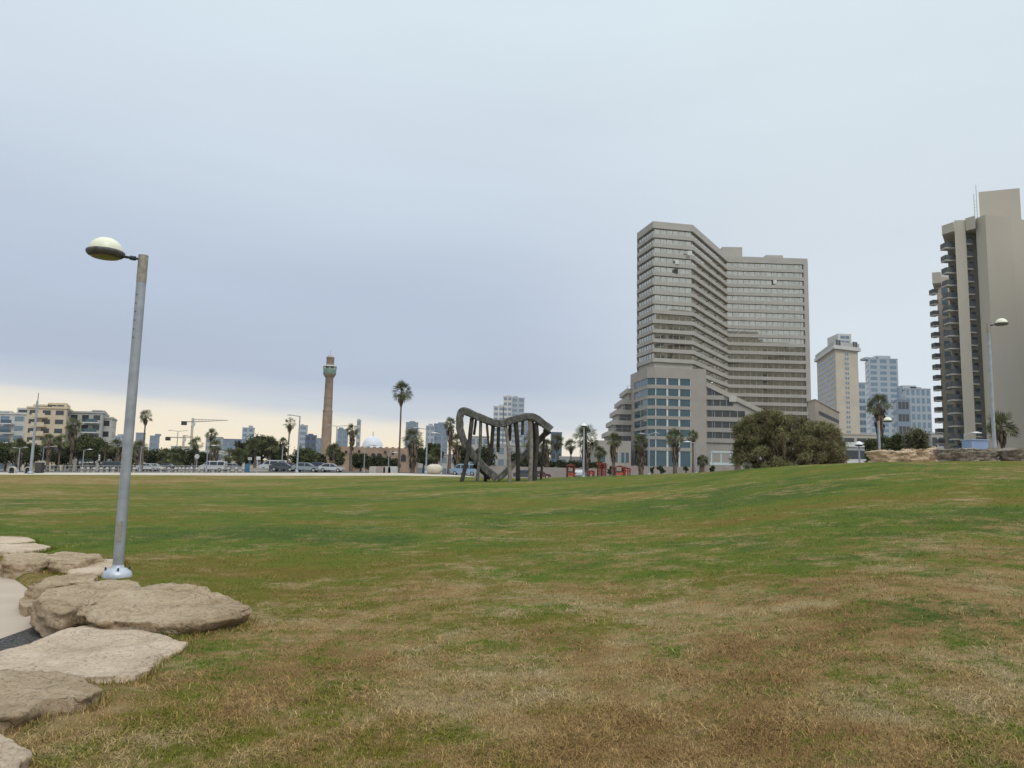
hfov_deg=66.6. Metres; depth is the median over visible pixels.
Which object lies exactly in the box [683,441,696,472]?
lamp post
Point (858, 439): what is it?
window
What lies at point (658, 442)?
window
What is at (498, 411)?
distant building
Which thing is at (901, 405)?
window
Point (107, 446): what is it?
palm tree
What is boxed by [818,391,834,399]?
window
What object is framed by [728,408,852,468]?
bush
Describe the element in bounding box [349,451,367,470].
tree
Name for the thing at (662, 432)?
window
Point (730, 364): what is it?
window
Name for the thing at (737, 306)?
window
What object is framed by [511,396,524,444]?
distant building
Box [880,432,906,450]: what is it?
bush
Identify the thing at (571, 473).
play equipment
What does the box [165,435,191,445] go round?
construction crane
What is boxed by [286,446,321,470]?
tree
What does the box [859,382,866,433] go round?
glass tower
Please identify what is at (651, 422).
window
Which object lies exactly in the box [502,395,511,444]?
distant building
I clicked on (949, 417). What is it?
window
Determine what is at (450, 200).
sky
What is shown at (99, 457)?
traffic light
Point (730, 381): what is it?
window
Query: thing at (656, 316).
window
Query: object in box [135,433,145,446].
distant building
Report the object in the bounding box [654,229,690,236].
window
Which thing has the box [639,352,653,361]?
window
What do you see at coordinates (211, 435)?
palm tree
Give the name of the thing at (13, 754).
boulder
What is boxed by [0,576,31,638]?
paving
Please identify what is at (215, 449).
palm tree
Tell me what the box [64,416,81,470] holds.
palm tree
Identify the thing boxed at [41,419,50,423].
window
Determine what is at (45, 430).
window
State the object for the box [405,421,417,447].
distant building
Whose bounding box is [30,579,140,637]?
boulder
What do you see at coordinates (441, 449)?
lamp post
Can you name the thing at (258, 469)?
wall
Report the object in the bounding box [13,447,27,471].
lamp post
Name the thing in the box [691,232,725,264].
window
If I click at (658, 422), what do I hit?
window
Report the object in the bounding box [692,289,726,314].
window
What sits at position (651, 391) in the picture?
window
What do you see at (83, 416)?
window
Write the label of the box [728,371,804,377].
window
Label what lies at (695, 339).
window
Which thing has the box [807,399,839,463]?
building
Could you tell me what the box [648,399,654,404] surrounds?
window
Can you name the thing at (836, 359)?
apartment tower
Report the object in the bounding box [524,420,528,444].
distant building
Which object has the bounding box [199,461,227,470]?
van
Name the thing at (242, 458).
tree
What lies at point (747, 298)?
window
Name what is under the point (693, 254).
window
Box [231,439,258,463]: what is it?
tree
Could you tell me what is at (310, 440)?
distant building
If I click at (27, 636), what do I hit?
path
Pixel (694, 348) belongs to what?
window
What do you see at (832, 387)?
window
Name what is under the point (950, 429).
window
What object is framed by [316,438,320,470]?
distant building
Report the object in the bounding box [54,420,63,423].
window
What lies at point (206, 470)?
lamp post
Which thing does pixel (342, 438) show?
distant building
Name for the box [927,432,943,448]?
building
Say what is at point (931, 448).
boulder
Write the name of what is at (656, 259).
window
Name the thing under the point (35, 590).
boulder
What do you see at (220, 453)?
distant building
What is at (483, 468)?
log sculpture
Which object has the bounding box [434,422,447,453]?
distant building
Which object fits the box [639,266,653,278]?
window
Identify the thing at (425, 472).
lamp post
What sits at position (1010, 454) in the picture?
boulder
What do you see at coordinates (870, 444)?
bush
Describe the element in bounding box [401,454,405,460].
arched window
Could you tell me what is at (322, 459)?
tree
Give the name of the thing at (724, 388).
window
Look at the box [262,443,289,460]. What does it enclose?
tree
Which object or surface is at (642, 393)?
window
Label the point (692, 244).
window
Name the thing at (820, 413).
window
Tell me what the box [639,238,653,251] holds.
window
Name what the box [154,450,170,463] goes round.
tree
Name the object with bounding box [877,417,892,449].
street lamp
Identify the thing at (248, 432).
distant building
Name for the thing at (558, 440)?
palm tree
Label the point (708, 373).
window
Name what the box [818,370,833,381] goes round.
window
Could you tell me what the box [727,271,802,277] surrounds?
window
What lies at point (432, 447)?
tree
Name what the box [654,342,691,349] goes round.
window
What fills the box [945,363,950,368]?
window
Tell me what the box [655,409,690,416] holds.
window
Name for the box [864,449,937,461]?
boulder
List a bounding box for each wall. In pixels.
[237,467,268,470]
[479,465,631,477]
[624,465,742,474]
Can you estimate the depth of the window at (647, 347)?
260.30 m
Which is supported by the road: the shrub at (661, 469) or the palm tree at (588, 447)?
the palm tree at (588, 447)
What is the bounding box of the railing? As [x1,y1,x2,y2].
[49,466,236,471]
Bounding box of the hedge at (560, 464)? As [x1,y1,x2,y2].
[543,459,606,467]
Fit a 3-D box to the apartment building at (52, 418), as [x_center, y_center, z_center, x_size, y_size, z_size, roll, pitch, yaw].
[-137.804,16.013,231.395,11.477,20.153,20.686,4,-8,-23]
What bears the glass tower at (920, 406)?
on the ground
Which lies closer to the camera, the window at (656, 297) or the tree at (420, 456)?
the tree at (420, 456)
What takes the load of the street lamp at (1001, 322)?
on the promenade
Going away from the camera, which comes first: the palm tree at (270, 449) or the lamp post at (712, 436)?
the palm tree at (270, 449)
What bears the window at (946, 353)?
in the residential tower at (938, 279)
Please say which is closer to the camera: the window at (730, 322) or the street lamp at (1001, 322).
the street lamp at (1001, 322)
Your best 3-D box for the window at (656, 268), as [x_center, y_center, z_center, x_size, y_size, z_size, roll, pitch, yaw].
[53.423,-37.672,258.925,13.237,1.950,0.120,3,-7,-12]
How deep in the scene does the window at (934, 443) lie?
299.94 m
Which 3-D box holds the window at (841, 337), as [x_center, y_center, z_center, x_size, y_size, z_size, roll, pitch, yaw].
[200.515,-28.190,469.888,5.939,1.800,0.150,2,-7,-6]
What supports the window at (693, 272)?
in the hotel
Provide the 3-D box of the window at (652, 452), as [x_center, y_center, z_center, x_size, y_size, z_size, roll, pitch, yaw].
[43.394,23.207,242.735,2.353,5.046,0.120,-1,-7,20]
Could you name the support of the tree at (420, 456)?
on the ground
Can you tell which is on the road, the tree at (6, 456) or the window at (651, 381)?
the tree at (6, 456)
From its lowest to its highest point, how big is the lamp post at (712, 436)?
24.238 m
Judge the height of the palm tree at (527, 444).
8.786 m
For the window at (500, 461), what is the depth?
338.30 m
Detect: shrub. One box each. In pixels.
[656,466,665,473]
[709,465,715,471]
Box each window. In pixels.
[0,416,9,419]
[0,435,7,438]
[12,435,21,439]
[13,426,22,430]
[14,416,23,420]
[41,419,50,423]
[41,428,49,432]
[42,410,50,414]
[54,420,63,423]
[54,429,62,432]
[55,411,63,414]
[81,415,89,419]
[92,425,99,429]
[93,415,100,419]
[103,431,108,436]
[104,421,109,425]
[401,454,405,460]
[498,459,503,465]
[634,378,647,388]
[634,388,647,399]
[634,399,647,408]
[634,409,647,418]
[634,419,647,427]
[634,429,647,437]
[634,450,647,465]
[639,229,653,242]
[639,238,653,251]
[639,248,653,260]
[639,257,653,269]
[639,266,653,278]
[639,276,653,287]
[639,285,653,297]
[639,295,653,306]
[639,304,653,315]
[639,314,653,324]
[639,323,653,333]
[639,333,653,343]
[639,343,653,352]
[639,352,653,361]
[648,378,654,384]
[648,388,654,394]
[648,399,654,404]
[648,409,654,415]
[648,419,654,425]
[648,429,654,435]
[650,439,654,446]
[650,450,654,465]
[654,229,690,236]
[654,238,690,245]
[654,247,690,255]
[654,257,690,264]
[654,266,691,273]
[654,276,691,283]
[654,285,691,292]
[654,295,691,302]
[654,304,691,311]
[654,314,691,321]
[654,323,691,330]
[654,333,691,340]
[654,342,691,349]
[654,352,691,359]
[655,378,690,385]
[655,388,690,396]
[655,398,690,406]
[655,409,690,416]
[655,419,690,426]
[655,429,690,436]
[655,439,690,447]
[655,450,690,466]
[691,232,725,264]
[691,241,726,273]
[691,252,726,281]
[691,260,726,289]
[692,270,726,298]
[692,279,726,306]
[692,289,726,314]
[692,298,726,323]
[692,307,726,331]
[692,317,727,340]
[692,326,727,348]
[692,336,727,357]
[692,345,727,365]
[692,355,727,374]
[692,364,727,382]
[706,379,727,391]
[726,262,802,268]
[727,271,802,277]
[727,279,802,285]
[727,287,802,293]
[727,295,803,301]
[727,304,803,310]
[727,312,803,318]
[727,320,803,326]
[727,329,803,335]
[727,337,804,343]
[727,345,804,351]
[728,354,804,360]
[728,362,804,368]
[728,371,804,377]
[728,379,805,385]
[728,388,805,394]
[736,396,805,402]
[755,405,805,411]
[818,354,833,366]
[818,360,833,371]
[818,365,833,376]
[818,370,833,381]
[818,375,834,385]
[818,380,834,390]
[818,385,834,395]
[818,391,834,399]
[819,411,838,423]
[822,396,834,402]
[840,336,849,338]
[844,438,853,441]
[845,450,865,458]
[857,438,866,441]
[859,391,864,395]
[898,402,908,408]
[898,414,909,421]
[899,426,909,433]
[932,437,937,445]
[941,287,947,293]
[942,298,947,304]
[944,351,950,357]
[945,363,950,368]
[947,415,953,421]
[948,427,953,432]
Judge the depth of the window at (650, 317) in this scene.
261.48 m
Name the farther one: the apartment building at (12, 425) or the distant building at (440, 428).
the distant building at (440, 428)
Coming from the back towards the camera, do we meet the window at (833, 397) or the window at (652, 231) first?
the window at (833, 397)
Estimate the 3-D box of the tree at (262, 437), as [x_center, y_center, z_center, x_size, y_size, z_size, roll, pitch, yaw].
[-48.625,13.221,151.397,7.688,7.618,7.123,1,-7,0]
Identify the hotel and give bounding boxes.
[590,221,810,468]
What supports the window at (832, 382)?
in the apartment tower at (836, 359)
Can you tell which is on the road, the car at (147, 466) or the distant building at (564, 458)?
the car at (147, 466)
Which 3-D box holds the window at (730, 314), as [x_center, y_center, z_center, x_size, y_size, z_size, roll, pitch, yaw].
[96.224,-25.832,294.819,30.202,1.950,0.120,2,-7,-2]
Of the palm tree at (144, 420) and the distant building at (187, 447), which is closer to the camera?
the palm tree at (144, 420)
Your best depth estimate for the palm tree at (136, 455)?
144.00 m
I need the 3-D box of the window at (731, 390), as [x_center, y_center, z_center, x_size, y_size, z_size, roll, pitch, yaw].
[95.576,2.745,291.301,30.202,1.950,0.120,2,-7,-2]
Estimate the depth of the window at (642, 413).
251.34 m
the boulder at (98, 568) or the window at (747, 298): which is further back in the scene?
the window at (747, 298)
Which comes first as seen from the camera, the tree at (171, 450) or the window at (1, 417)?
the tree at (171, 450)
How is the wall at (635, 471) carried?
on the ground
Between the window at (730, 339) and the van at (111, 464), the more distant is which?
the window at (730, 339)
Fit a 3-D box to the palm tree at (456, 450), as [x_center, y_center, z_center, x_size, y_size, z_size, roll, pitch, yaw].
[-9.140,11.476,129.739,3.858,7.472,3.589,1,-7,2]
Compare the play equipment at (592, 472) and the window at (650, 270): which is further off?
the window at (650, 270)
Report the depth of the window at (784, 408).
290.78 m
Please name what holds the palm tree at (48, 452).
on the road
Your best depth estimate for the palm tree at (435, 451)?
127.13 m
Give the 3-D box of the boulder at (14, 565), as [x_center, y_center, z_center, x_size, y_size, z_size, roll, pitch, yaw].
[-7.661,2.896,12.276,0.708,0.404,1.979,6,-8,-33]
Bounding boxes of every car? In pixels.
[135,463,159,470]
[145,463,166,470]
[160,464,178,470]
[225,463,244,470]
[269,462,293,471]
[291,463,318,471]
[309,462,330,471]
[318,463,344,471]
[513,470,538,476]
[537,471,550,477]
[575,470,581,476]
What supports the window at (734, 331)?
in the hotel
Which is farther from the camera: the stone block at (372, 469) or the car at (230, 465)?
the car at (230, 465)
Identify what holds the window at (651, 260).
in the hotel
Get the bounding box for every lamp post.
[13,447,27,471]
[27,393,38,473]
[138,446,149,471]
[205,445,215,471]
[289,414,300,472]
[363,445,376,471]
[413,427,427,473]
[433,432,442,473]
[581,423,586,476]
[638,433,659,474]
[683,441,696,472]
[711,382,712,462]
[855,441,862,462]
[963,432,981,439]
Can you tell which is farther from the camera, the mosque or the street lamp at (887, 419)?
the mosque
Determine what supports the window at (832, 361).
in the apartment tower at (836, 359)
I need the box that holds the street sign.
[244,457,251,472]
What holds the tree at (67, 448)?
on the ground
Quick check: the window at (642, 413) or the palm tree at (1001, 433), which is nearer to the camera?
the palm tree at (1001, 433)
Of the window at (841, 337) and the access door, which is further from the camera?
the window at (841, 337)
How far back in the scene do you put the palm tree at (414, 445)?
114.36 m
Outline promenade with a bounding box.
[0,472,471,476]
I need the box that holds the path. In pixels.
[0,627,41,650]
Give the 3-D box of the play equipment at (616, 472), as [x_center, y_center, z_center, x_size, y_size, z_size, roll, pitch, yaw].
[7.845,6.495,57.157,0.800,1.044,1.200,1,-7,0]
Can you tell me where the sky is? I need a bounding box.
[0,0,1023,460]
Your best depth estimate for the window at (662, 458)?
242.96 m
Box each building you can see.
[0,408,26,469]
[21,403,72,470]
[65,410,109,470]
[100,417,117,470]
[115,434,122,470]
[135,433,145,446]
[149,434,160,451]
[170,446,192,449]
[178,451,231,470]
[205,437,223,450]
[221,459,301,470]
[223,439,241,450]
[242,425,254,442]
[299,424,307,448]
[304,434,316,470]
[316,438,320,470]
[337,427,347,446]
[356,419,360,446]
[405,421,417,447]
[418,454,470,474]
[425,424,434,446]
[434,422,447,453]
[470,436,489,475]
[482,444,548,465]
[493,405,503,444]
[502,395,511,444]
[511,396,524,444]
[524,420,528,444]
[550,432,561,461]
[559,456,581,462]
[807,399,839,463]
[841,433,876,445]
[893,388,910,448]
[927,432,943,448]
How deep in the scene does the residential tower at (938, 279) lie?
224.36 m
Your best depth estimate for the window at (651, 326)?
261.07 m
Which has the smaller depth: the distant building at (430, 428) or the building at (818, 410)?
the building at (818, 410)
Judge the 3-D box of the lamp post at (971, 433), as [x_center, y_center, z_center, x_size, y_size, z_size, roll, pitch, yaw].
[35.421,5.273,59.903,1.520,3.238,0.377,1,-7,0]
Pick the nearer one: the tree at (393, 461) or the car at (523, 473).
the car at (523, 473)
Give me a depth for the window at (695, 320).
273.76 m
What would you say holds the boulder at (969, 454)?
on the promenade
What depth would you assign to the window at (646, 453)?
247.45 m
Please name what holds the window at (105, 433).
in the apartment building at (109, 431)
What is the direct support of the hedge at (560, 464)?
on the ground
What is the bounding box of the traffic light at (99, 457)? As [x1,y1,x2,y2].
[98,454,101,471]
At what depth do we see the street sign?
117.25 m
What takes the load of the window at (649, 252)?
in the hotel
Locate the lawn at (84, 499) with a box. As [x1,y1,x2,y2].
[0,461,1023,767]
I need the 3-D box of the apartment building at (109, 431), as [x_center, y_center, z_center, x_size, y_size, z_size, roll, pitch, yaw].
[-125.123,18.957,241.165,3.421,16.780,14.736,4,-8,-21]
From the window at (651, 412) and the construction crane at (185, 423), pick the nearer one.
the window at (651, 412)
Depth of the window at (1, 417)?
235.02 m
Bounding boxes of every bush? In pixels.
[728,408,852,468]
[863,438,885,462]
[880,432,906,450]
[898,426,936,448]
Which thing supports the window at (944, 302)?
in the residential tower at (938, 279)
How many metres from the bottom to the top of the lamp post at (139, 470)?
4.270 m
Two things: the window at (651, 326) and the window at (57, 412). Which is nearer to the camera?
the window at (57, 412)
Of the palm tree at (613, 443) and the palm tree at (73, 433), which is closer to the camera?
the palm tree at (613, 443)
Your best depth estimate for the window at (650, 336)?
260.69 m
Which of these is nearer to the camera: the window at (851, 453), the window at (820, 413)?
the window at (851, 453)
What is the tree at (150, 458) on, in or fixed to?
on the ground
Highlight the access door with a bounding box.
[116,521,121,540]
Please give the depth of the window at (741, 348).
293.28 m
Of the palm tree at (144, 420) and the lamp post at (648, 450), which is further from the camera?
the palm tree at (144, 420)
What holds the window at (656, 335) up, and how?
in the hotel
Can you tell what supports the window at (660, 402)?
in the hotel
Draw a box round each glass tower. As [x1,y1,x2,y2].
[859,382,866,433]
[860,356,898,449]
[897,385,931,434]
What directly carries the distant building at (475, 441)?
on the ground
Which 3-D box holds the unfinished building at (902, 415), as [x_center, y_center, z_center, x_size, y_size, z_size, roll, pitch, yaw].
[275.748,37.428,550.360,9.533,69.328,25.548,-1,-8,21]
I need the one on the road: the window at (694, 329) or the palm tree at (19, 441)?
the palm tree at (19, 441)
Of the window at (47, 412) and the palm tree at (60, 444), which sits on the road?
the palm tree at (60, 444)
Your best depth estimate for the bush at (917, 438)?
49.60 m
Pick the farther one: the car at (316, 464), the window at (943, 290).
the window at (943, 290)
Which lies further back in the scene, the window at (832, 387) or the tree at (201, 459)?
the window at (832, 387)
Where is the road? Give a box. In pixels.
[0,471,482,476]
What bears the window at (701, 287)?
in the hotel
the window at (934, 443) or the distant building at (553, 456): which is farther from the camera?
the distant building at (553, 456)
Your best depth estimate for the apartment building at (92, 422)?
231.77 m
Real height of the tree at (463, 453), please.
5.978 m
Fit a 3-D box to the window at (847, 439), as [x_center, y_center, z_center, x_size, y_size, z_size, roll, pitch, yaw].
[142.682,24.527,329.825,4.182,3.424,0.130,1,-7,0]
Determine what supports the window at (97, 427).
in the apartment building at (92, 422)
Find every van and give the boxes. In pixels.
[101,461,120,470]
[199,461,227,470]
[258,460,286,470]
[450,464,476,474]
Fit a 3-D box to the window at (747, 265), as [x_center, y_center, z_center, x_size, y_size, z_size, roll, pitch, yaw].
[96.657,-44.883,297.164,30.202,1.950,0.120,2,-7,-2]
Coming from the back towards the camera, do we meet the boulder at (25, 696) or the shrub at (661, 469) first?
the shrub at (661, 469)
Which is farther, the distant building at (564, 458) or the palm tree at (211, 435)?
the distant building at (564, 458)
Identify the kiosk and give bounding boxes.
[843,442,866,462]
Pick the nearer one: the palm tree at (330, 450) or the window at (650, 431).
the palm tree at (330, 450)
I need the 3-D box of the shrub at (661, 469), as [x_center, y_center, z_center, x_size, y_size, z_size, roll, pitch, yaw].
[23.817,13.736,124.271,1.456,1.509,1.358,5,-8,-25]
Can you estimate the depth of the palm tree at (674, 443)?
104.51 m
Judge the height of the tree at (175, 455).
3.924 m
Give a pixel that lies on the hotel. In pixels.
(731, 324)
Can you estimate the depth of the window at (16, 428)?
234.68 m
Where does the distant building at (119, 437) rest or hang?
on the ground
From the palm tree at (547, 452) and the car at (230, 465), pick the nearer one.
the palm tree at (547, 452)
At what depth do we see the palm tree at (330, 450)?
149.05 m
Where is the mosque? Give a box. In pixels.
[330,436,417,472]
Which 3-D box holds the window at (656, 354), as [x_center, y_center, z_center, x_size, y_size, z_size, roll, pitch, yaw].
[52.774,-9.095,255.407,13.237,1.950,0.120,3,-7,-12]
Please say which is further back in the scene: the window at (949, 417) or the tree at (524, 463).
the window at (949, 417)
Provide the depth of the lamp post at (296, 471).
111.56 m
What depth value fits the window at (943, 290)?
227.24 m
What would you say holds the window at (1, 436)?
in the apartment building at (12, 425)
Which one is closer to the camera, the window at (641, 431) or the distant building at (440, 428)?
the window at (641, 431)
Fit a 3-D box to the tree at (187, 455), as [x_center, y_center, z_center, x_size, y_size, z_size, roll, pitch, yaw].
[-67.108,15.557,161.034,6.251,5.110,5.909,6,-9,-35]
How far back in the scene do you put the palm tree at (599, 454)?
139.23 m
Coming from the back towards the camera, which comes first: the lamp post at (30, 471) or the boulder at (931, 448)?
the lamp post at (30, 471)
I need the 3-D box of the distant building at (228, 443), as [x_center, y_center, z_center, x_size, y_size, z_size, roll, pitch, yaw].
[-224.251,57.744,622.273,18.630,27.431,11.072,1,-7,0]
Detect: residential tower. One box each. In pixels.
[929,272,956,448]
[940,188,1023,460]
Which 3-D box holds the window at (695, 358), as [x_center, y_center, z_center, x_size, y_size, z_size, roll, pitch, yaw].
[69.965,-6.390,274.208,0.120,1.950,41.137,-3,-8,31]
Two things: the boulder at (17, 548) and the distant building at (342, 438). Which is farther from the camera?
the distant building at (342, 438)
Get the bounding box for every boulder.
[0,536,34,543]
[0,543,50,555]
[0,552,50,578]
[0,625,189,682]
[0,669,102,733]
[0,734,32,767]
[18,597,33,616]
[24,573,97,599]
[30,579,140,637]
[44,551,103,573]
[67,559,112,575]
[76,583,251,635]
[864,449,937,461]
[900,447,936,450]
[933,447,998,460]
[997,446,1023,460]
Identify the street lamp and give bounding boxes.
[85,237,148,578]
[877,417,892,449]
[986,318,1008,447]
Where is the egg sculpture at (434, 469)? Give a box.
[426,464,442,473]
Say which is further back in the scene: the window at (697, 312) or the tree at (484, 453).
the window at (697, 312)
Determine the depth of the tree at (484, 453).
148.21 m
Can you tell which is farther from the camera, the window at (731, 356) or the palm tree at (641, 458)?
the window at (731, 356)
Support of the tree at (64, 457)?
on the ground
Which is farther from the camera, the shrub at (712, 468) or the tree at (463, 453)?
the tree at (463, 453)
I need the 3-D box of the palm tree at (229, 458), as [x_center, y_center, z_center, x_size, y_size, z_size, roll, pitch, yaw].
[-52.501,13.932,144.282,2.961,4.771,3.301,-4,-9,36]
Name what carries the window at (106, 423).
in the apartment building at (109, 431)
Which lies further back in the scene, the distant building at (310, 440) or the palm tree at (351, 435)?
the distant building at (310, 440)
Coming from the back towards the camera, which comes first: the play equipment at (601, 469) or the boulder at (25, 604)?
the play equipment at (601, 469)
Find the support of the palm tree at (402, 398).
on the road
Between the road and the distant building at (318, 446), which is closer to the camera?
the road
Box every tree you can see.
[0,440,25,470]
[8,436,28,470]
[20,443,42,466]
[41,433,55,470]
[41,448,76,470]
[51,433,69,470]
[63,433,92,470]
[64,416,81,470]
[75,436,111,470]
[99,443,110,470]
[107,446,120,460]
[109,439,122,470]
[120,448,144,470]
[133,439,149,470]
[139,408,152,470]
[143,448,165,463]
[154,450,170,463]
[160,446,185,463]
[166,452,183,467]
[171,448,201,470]
[188,435,203,470]
[192,452,212,467]
[204,428,217,470]
[208,439,222,470]
[221,446,238,462]
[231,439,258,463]
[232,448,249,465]
[242,433,277,464]
[244,438,263,467]
[260,435,279,470]
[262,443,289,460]
[278,437,289,459]
[283,417,295,470]
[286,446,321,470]
[317,452,328,462]
[325,442,341,470]
[329,448,346,465]
[345,423,357,470]
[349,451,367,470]
[365,455,391,469]
[386,457,401,467]
[391,380,413,472]
[403,427,424,472]
[417,448,428,472]
[421,442,443,464]
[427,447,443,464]
[443,416,455,473]
[447,434,464,473]
[452,449,470,473]
[469,442,497,465]
[511,451,527,466]
[520,432,533,463]
[533,452,549,466]
[539,439,554,466]
[551,433,563,461]
[564,439,576,460]
[573,423,598,475]
[593,446,606,461]
[606,432,621,475]
[633,434,647,474]
[664,428,683,473]
[686,429,697,472]
[697,454,709,471]
[729,455,740,469]
[865,393,892,443]
[984,410,1019,448]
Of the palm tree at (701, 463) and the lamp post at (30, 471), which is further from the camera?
the lamp post at (30, 471)
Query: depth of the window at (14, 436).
234.33 m
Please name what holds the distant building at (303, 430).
on the ground
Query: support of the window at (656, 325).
in the hotel
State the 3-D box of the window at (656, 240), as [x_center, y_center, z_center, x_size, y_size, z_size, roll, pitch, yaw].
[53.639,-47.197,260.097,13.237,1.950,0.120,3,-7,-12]
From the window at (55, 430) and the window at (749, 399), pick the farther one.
the window at (749, 399)
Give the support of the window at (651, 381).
in the hotel
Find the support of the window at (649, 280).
in the hotel
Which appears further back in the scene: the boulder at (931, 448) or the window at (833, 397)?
the window at (833, 397)
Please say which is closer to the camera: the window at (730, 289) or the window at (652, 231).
the window at (652, 231)
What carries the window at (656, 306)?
in the hotel
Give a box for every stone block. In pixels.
[369,466,376,472]
[376,466,384,472]
[388,466,397,472]
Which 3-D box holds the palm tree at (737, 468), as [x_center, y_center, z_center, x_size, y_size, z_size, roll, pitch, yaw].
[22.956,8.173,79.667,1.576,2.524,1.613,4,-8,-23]
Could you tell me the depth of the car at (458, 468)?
110.63 m
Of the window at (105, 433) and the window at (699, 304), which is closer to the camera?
the window at (105, 433)
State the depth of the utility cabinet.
112.89 m
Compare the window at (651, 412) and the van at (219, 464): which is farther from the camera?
the window at (651, 412)
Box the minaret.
[319,352,336,470]
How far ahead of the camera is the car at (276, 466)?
127.37 m
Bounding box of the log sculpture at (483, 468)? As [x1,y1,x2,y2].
[456,407,552,481]
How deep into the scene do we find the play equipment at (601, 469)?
59.18 m
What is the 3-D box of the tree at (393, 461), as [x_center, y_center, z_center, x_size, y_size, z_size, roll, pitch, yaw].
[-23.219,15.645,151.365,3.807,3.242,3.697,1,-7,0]
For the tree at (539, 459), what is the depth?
153.26 m
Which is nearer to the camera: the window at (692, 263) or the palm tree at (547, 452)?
the palm tree at (547, 452)
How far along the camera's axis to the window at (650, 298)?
262.31 m
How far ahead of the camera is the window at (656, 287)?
258.18 m
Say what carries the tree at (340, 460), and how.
on the ground
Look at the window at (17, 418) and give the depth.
235.02 m
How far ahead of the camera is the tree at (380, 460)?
148.22 m
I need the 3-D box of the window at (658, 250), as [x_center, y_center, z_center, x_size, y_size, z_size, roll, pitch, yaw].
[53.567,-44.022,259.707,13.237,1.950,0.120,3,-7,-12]
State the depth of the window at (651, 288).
262.70 m
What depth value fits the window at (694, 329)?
273.70 m
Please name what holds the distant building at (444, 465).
on the ground
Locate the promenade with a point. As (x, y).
(308, 474)
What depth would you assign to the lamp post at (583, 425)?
75.75 m
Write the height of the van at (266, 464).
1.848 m
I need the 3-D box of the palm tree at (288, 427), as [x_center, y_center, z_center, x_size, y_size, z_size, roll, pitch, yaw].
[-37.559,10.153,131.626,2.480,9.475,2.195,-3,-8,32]
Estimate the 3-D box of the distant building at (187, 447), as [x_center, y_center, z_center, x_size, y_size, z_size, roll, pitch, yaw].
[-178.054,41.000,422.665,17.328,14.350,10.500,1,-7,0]
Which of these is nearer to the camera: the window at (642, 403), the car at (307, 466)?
the car at (307, 466)
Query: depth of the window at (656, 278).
258.56 m
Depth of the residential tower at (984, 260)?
180.22 m
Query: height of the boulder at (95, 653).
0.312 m
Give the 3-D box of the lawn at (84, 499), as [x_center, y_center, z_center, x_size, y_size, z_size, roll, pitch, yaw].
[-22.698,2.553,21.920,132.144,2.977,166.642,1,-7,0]
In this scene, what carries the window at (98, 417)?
in the apartment building at (92, 422)
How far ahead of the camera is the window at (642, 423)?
250.88 m
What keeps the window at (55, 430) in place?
in the apartment building at (52, 418)
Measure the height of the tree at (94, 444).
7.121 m
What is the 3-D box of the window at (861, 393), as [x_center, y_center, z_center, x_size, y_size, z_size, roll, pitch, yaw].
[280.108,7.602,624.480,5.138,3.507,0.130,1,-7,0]
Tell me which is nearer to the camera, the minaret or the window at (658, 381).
the minaret
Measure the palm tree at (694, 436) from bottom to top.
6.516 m
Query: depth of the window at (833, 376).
483.18 m
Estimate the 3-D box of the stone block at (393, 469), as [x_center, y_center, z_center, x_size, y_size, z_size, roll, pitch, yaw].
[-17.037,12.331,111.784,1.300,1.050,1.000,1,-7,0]
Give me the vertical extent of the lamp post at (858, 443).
2.454 m
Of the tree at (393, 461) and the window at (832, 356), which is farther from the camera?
the window at (832, 356)
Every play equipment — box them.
[566,464,574,476]
[587,470,594,475]
[597,463,605,475]
[613,465,624,475]
[625,467,630,474]
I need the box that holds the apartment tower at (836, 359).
[814,334,860,433]
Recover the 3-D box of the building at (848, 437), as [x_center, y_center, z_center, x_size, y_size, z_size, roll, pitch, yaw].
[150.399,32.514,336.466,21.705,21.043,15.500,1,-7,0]
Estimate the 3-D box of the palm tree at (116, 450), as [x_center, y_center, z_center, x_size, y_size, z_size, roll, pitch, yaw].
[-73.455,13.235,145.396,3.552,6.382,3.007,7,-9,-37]
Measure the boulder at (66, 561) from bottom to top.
0.399 m
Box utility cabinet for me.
[34,462,44,472]
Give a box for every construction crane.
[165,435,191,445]
[181,418,227,444]
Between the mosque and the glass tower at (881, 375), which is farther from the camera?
the glass tower at (881, 375)
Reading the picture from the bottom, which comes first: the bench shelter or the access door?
the access door
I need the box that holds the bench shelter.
[8,466,16,472]
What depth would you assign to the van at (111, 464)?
140.32 m
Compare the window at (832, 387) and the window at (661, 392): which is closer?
the window at (661, 392)
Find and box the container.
[960,439,988,448]
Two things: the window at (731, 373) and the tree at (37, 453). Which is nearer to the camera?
the tree at (37, 453)
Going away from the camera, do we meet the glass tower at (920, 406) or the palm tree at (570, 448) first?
the palm tree at (570, 448)
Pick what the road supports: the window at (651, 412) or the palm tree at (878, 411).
the palm tree at (878, 411)
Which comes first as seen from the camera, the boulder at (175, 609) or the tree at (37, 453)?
the boulder at (175, 609)
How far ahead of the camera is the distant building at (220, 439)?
498.67 m
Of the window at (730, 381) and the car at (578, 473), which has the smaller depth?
the car at (578, 473)
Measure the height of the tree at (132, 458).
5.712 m
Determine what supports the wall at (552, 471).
on the ground
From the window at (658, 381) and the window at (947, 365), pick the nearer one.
the window at (947, 365)
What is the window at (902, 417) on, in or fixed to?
in the unfinished building at (902, 415)

